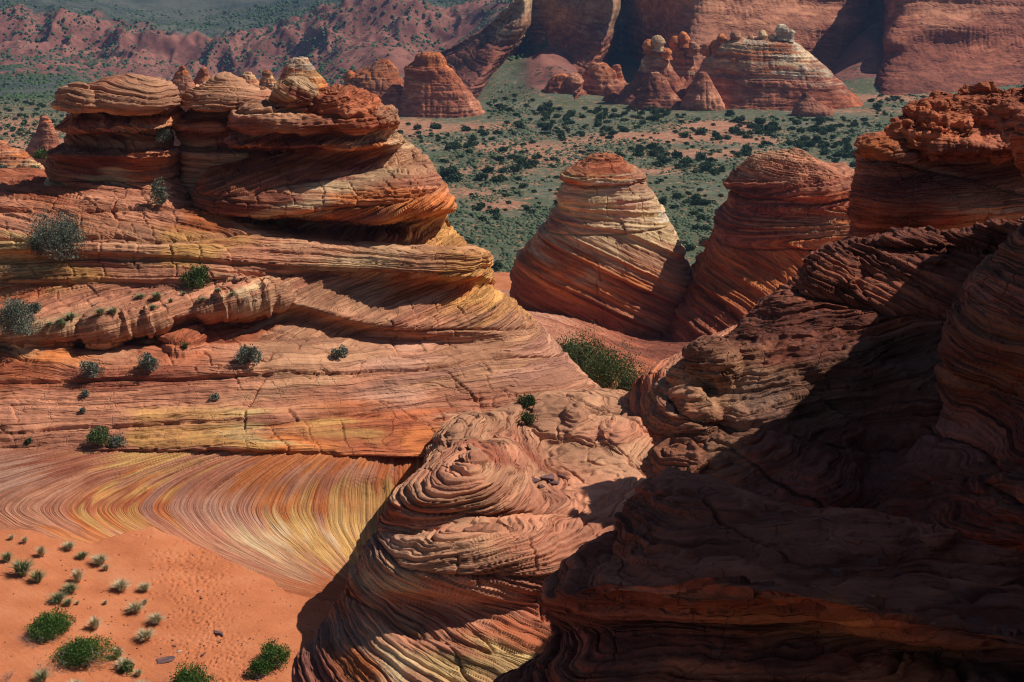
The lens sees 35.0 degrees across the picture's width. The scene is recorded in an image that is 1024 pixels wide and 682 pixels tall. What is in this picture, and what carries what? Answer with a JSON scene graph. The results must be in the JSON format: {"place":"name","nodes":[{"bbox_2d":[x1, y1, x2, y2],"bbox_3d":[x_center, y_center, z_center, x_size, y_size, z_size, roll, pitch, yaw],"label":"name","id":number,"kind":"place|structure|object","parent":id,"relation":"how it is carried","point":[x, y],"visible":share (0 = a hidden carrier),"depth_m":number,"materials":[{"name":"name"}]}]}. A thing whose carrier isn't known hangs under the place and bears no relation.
{"place":"outdoors","nodes":[
{"label":"outdoors","id":0,"kind":"place"},
{"bbox_2d":[0,526,331,681],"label":"sand","id":1,"kind":"structure","parent":0,"point":[232,615],"depth_m":42.54,"materials":[{"name":"sand"}]},
{"bbox_2d":[0,550,14,561],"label":"grass tuft","id":2,"kind":"object","parent":1,"relation":"on","point":[7,557],"visible":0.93,"depth_m":44.12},
{"bbox_2d":[6,556,38,576],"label":"grass tuft","id":3,"kind":"object","parent":1,"relation":"on","point":[21,568],"visible":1,"depth_m":43.25,"materials":[{"name":"plant"}]},
{"bbox_2d":[17,622,51,645],"bbox_3d":[-11.700,7.331,39.852,1.181,0.967,1.080,0,15,0],"label":"dead shrub","id":4,"kind":"object","parent":1,"relation":"on","point":[29,643],"visible":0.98,"depth_m":39.83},
{"bbox_2d":[27,567,48,582],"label":"grass tuft","id":5,"kind":"object","parent":1,"relation":"on","point":[37,577],"visible":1,"depth_m":42.94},
{"bbox_2d":[32,667,49,681],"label":"grass tuft","id":6,"kind":"object","parent":1,"relation":"on","point":[40,675],"visible":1,"depth_m":38.40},
{"bbox_2d":[35,545,48,556],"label":"grass tuft","id":7,"kind":"object","parent":1,"relation":"on","point":[41,550],"visible":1,"depth_m":44.61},
{"bbox_2d":[24,603,76,643],"bbox_3d":[-11.486,7.060,40.429,1.406,0.729,1.488,-8,17,-27],"label":"desert shrub","id":8,"kind":"object","parent":1,"relation":"on","point":[53,624],"visible":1,"depth_m":40.27,"materials":[{"name":"green plant"}]},
{"bbox_2d":[32,649,76,679],"bbox_3d":[-11.149,7.697,38.992,1.296,0.936,1.160,-12,20,-38],"label":"dead shrub","id":9,"kind":"object","parent":1,"relation":"on","point":[52,662],"visible":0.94,"depth_m":39.00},
{"bbox_2d":[47,590,68,602],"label":"grass tuft","id":10,"kind":"object","parent":1,"relation":"on","point":[57,597],"visible":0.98,"depth_m":41.97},
{"bbox_2d":[60,540,77,549],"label":"grass tuft","id":11,"kind":"object","parent":1,"relation":"on","point":[67,545],"visible":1,"depth_m":45.27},
{"bbox_2d":[60,582,82,592],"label":"grass tuft","id":12,"kind":"object","parent":1,"relation":"on","point":[70,588],"visible":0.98,"depth_m":42.66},
{"bbox_2d":[70,568,84,582],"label":"grass tuft","id":13,"kind":"object","parent":1,"relation":"on","point":[77,576],"visible":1,"depth_m":43.37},
{"bbox_2d":[74,551,89,558],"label":"grass tuft","id":14,"kind":"object","parent":1,"relation":"on","point":[81,555],"visible":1,"depth_m":44.94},
{"bbox_2d":[45,631,122,672],"bbox_3d":[-10.444,7.484,39.576,1.948,0.763,1.645,0,15,0],"label":"desert shrub","id":15,"kind":"object","parent":1,"relation":"on","point":[76,650],"visible":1,"depth_m":39.44,"materials":[{"name":"green plant"}]},
{"bbox_2d":[85,615,102,629],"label":"grass tuft","id":16,"kind":"object","parent":1,"relation":"on","point":[94,623],"visible":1,"depth_m":41.00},
{"bbox_2d":[89,552,108,565],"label":"grass tuft","id":17,"kind":"object","parent":1,"relation":"on","point":[99,560],"visible":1,"depth_m":44.70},
{"bbox_2d":[112,645,125,658],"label":"grass tuft","id":18,"kind":"object","parent":1,"relation":"on","point":[118,649],"visible":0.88,"depth_m":39.98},
{"bbox_2d":[110,577,132,591],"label":"grass tuft","id":19,"kind":"object","parent":1,"relation":"on","point":[120,585],"visible":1,"depth_m":43.20,"materials":[{"name":"plant"}]},
{"bbox_2d":[112,655,134,668],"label":"grass tuft","id":20,"kind":"object","parent":1,"relation":"on","point":[120,662],"visible":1,"depth_m":39.62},
{"bbox_2d":[117,657,134,674],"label":"desert shrub","id":21,"kind":"object","parent":1,"relation":"on","point":[126,668],"visible":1,"depth_m":39.44,"materials":[{"name":"green plant"}]},
{"bbox_2d":[123,600,145,613],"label":"grass tuft","id":22,"kind":"object","parent":1,"relation":"on","point":[135,608],"visible":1,"depth_m":42.14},
{"bbox_2d":[135,582,151,591],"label":"grass tuft","id":23,"kind":"object","parent":1,"relation":"on","point":[144,587],"visible":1,"depth_m":43.34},
{"bbox_2d":[134,627,156,641],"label":"grass tuft","id":24,"kind":"object","parent":1,"relation":"on","point":[145,635],"visible":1,"depth_m":40.92,"materials":[{"name":"plant"}]},
{"bbox_2d":[143,611,165,624],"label":"grass tuft","id":25,"kind":"object","parent":1,"relation":"on","point":[155,619],"visible":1,"depth_m":41.69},
{"bbox_2d":[2,551,323,681],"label":"pebbles","id":26,"kind":"object","parent":1,"relation":"on","point":[145,611],"visible":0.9,"depth_m":41.55,"materials":[{"name":"stone"}]},
{"bbox_2d":[157,656,174,663],"bbox_3d":[-8.560,7.889,40.201,0.456,0.073,0.274,-6,16,-20],"label":"stone","id":27,"kind":"object","parent":1,"relation":"on","point":[166,659],"visible":1,"depth_m":40.17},
{"bbox_2d":[170,659,218,681],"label":"desert shrub","id":28,"kind":"object","parent":1,"relation":"on","point":[189,675],"visible":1,"depth_m":38.97,"materials":[{"name":"green plant"}]},
{"bbox_2d":[242,658,273,679],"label":"desert shrub","id":29,"kind":"object","parent":1,"relation":"on","point":[260,668],"visible":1,"depth_m":39.98,"materials":[{"name":"green plant"}]},
{"bbox_2d":[255,636,294,670],"bbox_3d":[-5.946,7.748,40.534,1.029,0.918,1.070,-5,16,-17],"label":"desert shrub","id":30,"kind":"object","parent":1,"relation":"on","point":[271,650],"visible":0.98,"depth_m":40.45,"materials":[{"name":"green plant"}]},
{"bbox_2d":[0,167,600,457],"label":"sandstone hill","id":31,"kind":"structure","parent":0,"point":[433,339],"depth_m":54.95,"materials":[{"name":"stone"}]},
{"bbox_2d":[0,295,45,336],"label":"desert shrub","id":32,"kind":"object","parent":31,"relation":"on","point":[14,316],"visible":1,"depth_m":52.36,"materials":[{"name":"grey plant"}]},
{"bbox_2d":[26,301,42,311],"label":"desert shrub","id":33,"kind":"object","parent":31,"relation":"on","point":[38,306],"visible":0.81,"depth_m":53.94,"materials":[{"name":"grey plant"}]},
{"bbox_2d":[30,238,51,251],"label":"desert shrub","id":34,"kind":"object","parent":31,"relation":"on","point":[36,247],"visible":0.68,"depth_m":56.47,"materials":[{"name":"green plant"}]},
{"bbox_2d":[14,201,93,260],"bbox_3d":[-15.997,-3.887,56.658,2.694,2.083,2.553,-8,17,-28],"label":"desert shrub","id":35,"kind":"object","parent":31,"relation":"on","point":[57,237],"visible":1,"depth_m":56.45,"materials":[{"name":"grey plant"}]},
{"bbox_2d":[63,311,76,319],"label":"grass tuft","id":36,"kind":"object","parent":31,"relation":"on","point":[70,316],"visible":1,"depth_m":53.20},
{"bbox_2d":[76,359,105,378],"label":"desert shrub","id":37,"kind":"object","parent":31,"relation":"on","point":[93,368],"visible":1,"depth_m":51.49,"materials":[{"name":"grey plant"}]},
{"bbox_2d":[84,425,113,445],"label":"desert shrub","id":38,"kind":"object","parent":31,"relation":"on","point":[98,435],"visible":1,"depth_m":48.92,"materials":[{"name":"green plant"}]},
{"bbox_2d":[44,73,190,199],"bbox_3d":[-15.189,-7.756,61.797,6.249,4.881,4.567,0,15,0],"label":"capped hoodoo","id":39,"kind":"object","parent":31,"relation":"on","point":[109,125],"visible":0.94,"depth_m":60.45,"materials":[{"name":"orange stone"}]},
{"bbox_2d":[153,122,173,142],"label":"desert shrub","id":40,"kind":"object","parent":39,"relation":"on","point":[165,134],"visible":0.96,"depth_m":60.87,"materials":[{"name":"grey plant"}]},
{"bbox_2d":[107,431,127,446],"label":"desert shrub","id":41,"kind":"object","parent":31,"relation":"on","point":[117,440],"visible":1,"depth_m":48.99,"materials":[{"name":"grey plant"}]},
{"bbox_2d":[137,352,160,371],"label":"desert shrub","id":42,"kind":"object","parent":31,"relation":"on","point":[147,362],"visible":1,"depth_m":51.71,"materials":[{"name":"grey plant"}]},
{"bbox_2d":[150,291,164,300],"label":"grass tuft","id":43,"kind":"object","parent":31,"relation":"on","point":[156,295],"visible":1,"depth_m":55.38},
{"bbox_2d":[148,176,173,204],"bbox_3d":[-12.715,-5.579,59.056,1.026,1.278,1.276,0,15,0],"label":"desert shrub","id":44,"kind":"object","parent":31,"relation":"on","point":[160,195],"visible":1,"depth_m":58.78,"materials":[{"name":"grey plant"}]},
{"bbox_2d":[179,262,211,288],"bbox_3d":[-11.047,-2.309,56.462,1.515,0.944,1.363,0,15,0],"label":"desert shrub","id":45,"kind":"object","parent":31,"relation":"on","point":[196,276],"visible":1,"depth_m":56.24,"materials":[{"name":"green plant"}]},
{"bbox_2d":[209,393,219,400],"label":"desert shrub","id":46,"kind":"object","parent":31,"relation":"on","point":[214,396],"visible":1,"depth_m":51.29,"materials":[{"name":"grey plant"}]},
{"bbox_2d":[170,71,271,198],"bbox_3d":[-10.986,-7.793,62.630,4.228,5.189,3.705,0,15,0],"label":"ringed hoodoo","id":47,"kind":"object","parent":31,"relation":"on","point":[200,128],"visible":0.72,"depth_m":61.39,"materials":[{"name":"orange stone"}]},
{"bbox_2d":[233,343,263,364],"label":"desert shrub","id":48,"kind":"object","parent":31,"relation":"on","point":[247,353],"visible":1,"depth_m":52.51,"materials":[{"name":"grey plant"}]},
{"bbox_2d":[190,76,466,246],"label":"undercut block","id":49,"kind":"structure","parent":31,"relation":"on","point":[339,162],"depth_m":59.76,"materials":[{"name":"orange stone"}]},
{"bbox_2d":[331,344,347,359],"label":"desert shrub","id":50,"kind":"object","parent":31,"relation":"on","point":[339,352],"visible":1,"depth_m":53.92,"materials":[{"name":"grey plant"}]},
{"bbox_2d":[519,409,537,425],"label":"desert shrub","id":51,"kind":"object","parent":31,"relation":"on","point":[526,417],"visible":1,"depth_m":51.52,"materials":[{"name":"green plant"}]},
{"bbox_2d":[493,272,511,289],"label":"ground","id":52,"kind":"structure","parent":0,"point":[503,280],"depth_m":164.93,"materials":[{"name":"sand"}]},
{"bbox_2d":[0,140,34,167],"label":"boulder","id":53,"kind":"object","parent":52,"relation":"on","point":[13,157],"visible":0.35,"depth_m":94.68,"materials":[{"name":"orange stone"}]},
{"bbox_2d":[32,147,48,159],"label":"desert shrub","id":54,"kind":"object","parent":53,"relation":"on","point":[40,153],"visible":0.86,"depth_m":92.18,"materials":[{"name":"green plant"}]},
{"bbox_2d":[15,159,44,169],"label":"boulder","id":55,"kind":"object","parent":52,"relation":"on","point":[24,163],"visible":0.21,"depth_m":90.34,"materials":[{"name":"beige stone"}]},
{"bbox_2d":[0,448,423,602],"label":"sandstone bowl","id":56,"kind":"object","parent":52,"relation":"on","point":[304,525],"visible":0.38,"depth_m":48.27,"materials":[{"name":"stone"}]},
{"bbox_2d":[291,388,653,681],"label":"swirled outcrop","id":57,"kind":"object","parent":52,"relation":"on","point":[475,540],"visible":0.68,"depth_m":41.04,"materials":[{"name":"stone"}]},
{"bbox_2d":[515,393,536,407],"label":"desert shrub","id":58,"kind":"object","parent":57,"relation":"on","point":[528,400],"visible":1,"depth_m":52.93,"materials":[{"name":"green plant"}]},
{"bbox_2d":[539,474,553,479],"bbox_3d":[0.936,3.790,45.198,0.503,0.140,0.333,-3,15,-9],"label":"rock slab","id":59,"kind":"object","parent":57,"relation":"on","point":[548,477],"visible":1,"depth_m":45.09,"materials":[{"name":"stone"}]},
{"bbox_2d":[509,152,692,337],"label":"sandstone butte","id":60,"kind":"object","parent":52,"relation":"on","point":[605,244],"visible":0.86,"depth_m":120.30,"materials":[{"name":"stone"}]},
{"bbox_2d":[629,324,737,416],"bbox_3d":[7.277,1.403,55.821,6.255,4.838,17.908,6,17,22],"label":"ribbed outcrop","id":61,"kind":"object","parent":52,"relation":"on","point":[645,381],"visible":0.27,"depth_m":53.12,"materials":[{"name":"stone"}]},
{"bbox_2d":[656,148,854,341],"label":"sandstone butte","id":62,"kind":"object","parent":52,"relation":"on","point":[780,215],"visible":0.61,"depth_m":116.86,"materials":[{"name":"stone"}]},
{"bbox_2d":[0,0,1022,272],"bbox_3d":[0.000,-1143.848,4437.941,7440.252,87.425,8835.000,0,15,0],"label":"valley floor","id":63,"kind":"structure","parent":0,"point":[860,62],"depth_m":816.50,"materials":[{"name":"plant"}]},
{"bbox_2d":[25,116,59,166],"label":"sandstone butte","id":64,"kind":"object","parent":63,"relation":"on","point":[45,135],"visible":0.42,"depth_m":339.21,"materials":[{"name":"stone"}]},
{"bbox_2d":[170,65,194,145],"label":"sandstone butte","id":65,"kind":"object","parent":63,"relation":"on","point":[182,80],"visible":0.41,"depth_m":296.74,"materials":[{"name":"stone"}]},
{"bbox_2d":[193,66,209,84],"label":"sandstone butte","id":66,"kind":"object","parent":63,"relation":"on","point":[202,76],"visible":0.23,"depth_m":299.94,"materials":[{"name":"stone"}]},
{"bbox_2d":[239,71,258,85],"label":"sandstone butte","id":67,"kind":"object","parent":63,"relation":"on","point":[249,77],"visible":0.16,"depth_m":286.86,"materials":[{"name":"stone"}]},
{"bbox_2d":[259,70,276,90],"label":"sandstone butte","id":68,"kind":"object","parent":63,"relation":"on","point":[268,80],"visible":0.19,"depth_m":277.38,"materials":[{"name":"stone"}]},
{"bbox_2d":[0,0,548,97],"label":"scrub","id":69,"kind":"object","parent":63,"relation":"on","point":[39,82],"visible":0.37,"depth_m":989.43,"materials":[{"name":"green plant"}]},
{"bbox_2d":[279,56,327,87],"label":"sandstone butte","id":70,"kind":"object","parent":63,"relation":"on","point":[300,66],"visible":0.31,"depth_m":197.21,"materials":[{"name":"stone"}]},
{"bbox_2d":[343,59,403,107],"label":"sandstone butte","id":71,"kind":"object","parent":63,"relation":"on","point":[382,79],"visible":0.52,"depth_m":470.18,"materials":[{"name":"stone"}]},
{"bbox_2d":[397,52,484,117],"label":"sandstone butte","id":72,"kind":"object","parent":63,"relation":"on","point":[434,86],"visible":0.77,"depth_m":464.21,"materials":[{"name":"stone"}]},
{"bbox_2d":[439,165,458,177],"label":"juniper","id":73,"kind":"object","parent":63,"relation":"on","point":[446,171],"visible":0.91,"depth_m":362.64,"materials":[{"name":"green plant"}]},
{"bbox_2d":[445,141,457,149],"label":"juniper","id":74,"kind":"object","parent":63,"relation":"on","point":[449,145],"visible":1,"depth_m":403.36,"materials":[{"name":"green plant"}]},
{"bbox_2d":[444,172,462,181],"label":"juniper","id":75,"kind":"object","parent":63,"relation":"on","point":[457,176],"visible":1,"depth_m":359.62,"materials":[{"name":"green plant"}]},
{"bbox_2d":[0,93,925,224],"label":"junipers","id":76,"kind":"object","parent":63,"relation":"on","point":[500,106],"visible":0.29,"depth_m":427.97,"materials":[{"name":"green plant"}]},
{"bbox_2d":[474,173,488,180],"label":"juniper","id":77,"kind":"object","parent":63,"relation":"on","point":[480,176],"visible":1,"depth_m":360.41,"materials":[{"name":"green plant"}]},
{"bbox_2d":[491,261,502,270],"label":"juniper","id":78,"kind":"object","parent":63,"relation":"on","point":[496,266],"visible":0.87,"depth_m":268.21,"materials":[{"name":"green plant"}]},
{"bbox_2d":[0,84,1023,272],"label":"sagebrush","id":79,"kind":"object","parent":63,"relation":"on","point":[530,224],"visible":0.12,"depth_m":388.53,"materials":[{"name":"plant"}]},
{"bbox_2d":[510,163,522,171],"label":"juniper","id":80,"kind":"object","parent":63,"relation":"on","point":[516,168],"visible":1,"depth_m":372.46,"materials":[{"name":"green plant"}]},
{"bbox_2d":[514,156,529,164],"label":"juniper","id":81,"kind":"object","parent":63,"relation":"on","point":[522,160],"visible":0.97,"depth_m":381.72,"materials":[{"name":"green plant"}]},
{"bbox_2d":[542,73,587,94],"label":"sandstone butte","id":82,"kind":"object","parent":63,"relation":"on","point":[563,83],"visible":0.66,"depth_m":502.31,"materials":[{"name":"stone"}]},
{"bbox_2d":[582,62,623,95],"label":"sandstone butte","id":83,"kind":"object","parent":63,"relation":"on","point":[600,79],"visible":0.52,"depth_m":506.48,"materials":[{"name":"stone"}]},
{"bbox_2d":[602,89,617,101],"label":"sandstone butte","id":84,"kind":"object","parent":63,"relation":"on","point":[611,95],"visible":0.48,"depth_m":496.32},
{"bbox_2d":[611,64,626,85],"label":"sandstone butte","id":85,"kind":"object","parent":63,"relation":"on","point":[617,68],"visible":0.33,"depth_m":513.34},
{"bbox_2d":[634,144,645,151],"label":"juniper","id":86,"kind":"object","parent":63,"relation":"on","point":[640,147],"visible":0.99,"depth_m":398.87,"materials":[{"name":"green plant"}]},
{"bbox_2d":[613,35,685,104],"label":"sandstone butte","id":87,"kind":"object","parent":63,"relation":"on","point":[657,57],"visible":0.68,"depth_m":491.83,"materials":[{"name":"stone"}]},
{"bbox_2d":[628,72,680,109],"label":"sandstone butte","id":88,"kind":"object","parent":63,"relation":"on","point":[656,91],"visible":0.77,"depth_m":478.07,"materials":[{"name":"stone"}]},
{"bbox_2d":[658,195,666,204],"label":"juniper","id":89,"kind":"object","parent":63,"relation":"on","point":[662,200],"visible":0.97,"depth_m":329.29,"materials":[{"name":"green plant"}]},
{"bbox_2d":[668,31,699,87],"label":"sandstone butte","id":90,"kind":"object","parent":63,"relation":"on","point":[683,54],"visible":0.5,"depth_m":498.38,"materials":[{"name":"stone"}]},
{"bbox_2d":[684,243,696,250],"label":"juniper","id":91,"kind":"object","parent":63,"relation":"on","point":[689,246],"visible":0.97,"depth_m":285.62,"materials":[{"name":"green plant"}]},
{"bbox_2d":[695,151,706,159],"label":"juniper","id":92,"kind":"object","parent":63,"relation":"on","point":[700,155],"visible":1,"depth_m":388.01,"materials":[{"name":"green plant"}]},
{"bbox_2d":[679,71,725,110],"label":"sandstone butte","id":93,"kind":"object","parent":63,"relation":"on","point":[702,94],"visible":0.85,"depth_m":475.63,"materials":[{"name":"stone"}]},
{"bbox_2d":[696,214,709,220],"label":"juniper","id":94,"kind":"object","parent":63,"relation":"on","point":[702,217],"visible":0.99,"depth_m":311.98,"materials":[{"name":"green plant"}]},
{"bbox_2d":[439,0,1023,99],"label":"sandstone cliff","id":95,"kind":"structure","parent":63,"relation":"on","point":[930,46],"depth_m":552.74,"materials":[{"name":"stone"}]},
{"bbox_2d":[728,125,740,133],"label":"juniper","id":96,"kind":"object","parent":63,"relation":"on","point":[734,129],"visible":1,"depth_m":429.96,"materials":[{"name":"green plant"}]},
{"bbox_2d":[681,24,863,110],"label":"sandstone butte","id":97,"kind":"object","parent":63,"relation":"on","point":[782,70],"visible":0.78,"depth_m":480.85,"materials":[{"name":"stone"}]},
{"bbox_2d":[793,140,804,148],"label":"juniper","id":98,"kind":"object","parent":63,"relation":"on","point":[800,145],"visible":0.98,"depth_m":404.72,"materials":[{"name":"green plant"}]},
{"bbox_2d":[791,90,833,116],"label":"sandstone butte","id":99,"kind":"object","parent":63,"relation":"on","point":[806,105],"visible":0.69,"depth_m":465.91,"materials":[{"name":"stone"}]},
{"bbox_2d":[815,114,825,122],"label":"juniper","id":100,"kind":"object","parent":63,"relation":"on","point":[821,119],"visible":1,"depth_m":449.85,"materials":[{"name":"green plant"}]},
{"bbox_2d":[498,289,689,388],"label":"slickrock platform","id":101,"kind":"structure","parent":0,"point":[555,325],"depth_m":109.03,"materials":[{"name":"stone"}]},
{"bbox_2d":[556,335,592,356],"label":"gully bush","id":102,"kind":"object","parent":101,"relation":"on","point":[565,347],"visible":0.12,"depth_m":80.69,"materials":[{"name":"green plant"}]},
{"bbox_2d":[560,316,620,385],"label":"gully bush","id":103,"kind":"object","parent":101,"relation":"on","point":[577,350],"visible":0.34,"depth_m":72.64,"materials":[{"name":"green plant"}]},
{"bbox_2d":[576,328,649,389],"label":"gully bush","id":104,"kind":"object","parent":101,"relation":"on","point":[604,369],"visible":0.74,"depth_m":70.52,"materials":[{"name":"green plant"}]},
{"bbox_2d":[617,363,645,392],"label":"gully bush","id":105,"kind":"object","parent":101,"relation":"on","point":[626,382],"visible":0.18,"depth_m":69.83,"materials":[{"name":"green plant"}]},
{"bbox_2d":[493,466,1023,681],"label":"ledge","id":106,"kind":"object","parent":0,"point":[677,575],"visible":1,"depth_m":18.86,"materials":[{"name":"stone"}]},
{"bbox_2d":[640,216,1023,544],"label":"shaded slope","id":107,"kind":"structure","parent":0,"point":[811,383],"depth_m":29.08,"materials":[{"name":"stone"}]},
{"bbox_2d":[841,81,1023,240],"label":"capped rock","id":108,"kind":"object","parent":107,"relation":"on","point":[939,160],"visible":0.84,"depth_m":41.99,"materials":[{"name":"stone"}]},
{"bbox_2d":[877,121,1023,556],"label":"shaded cliff","id":109,"kind":"structure","parent":0,"point":[979,372],"depth_m":26.28,"materials":[{"name":"stone"}]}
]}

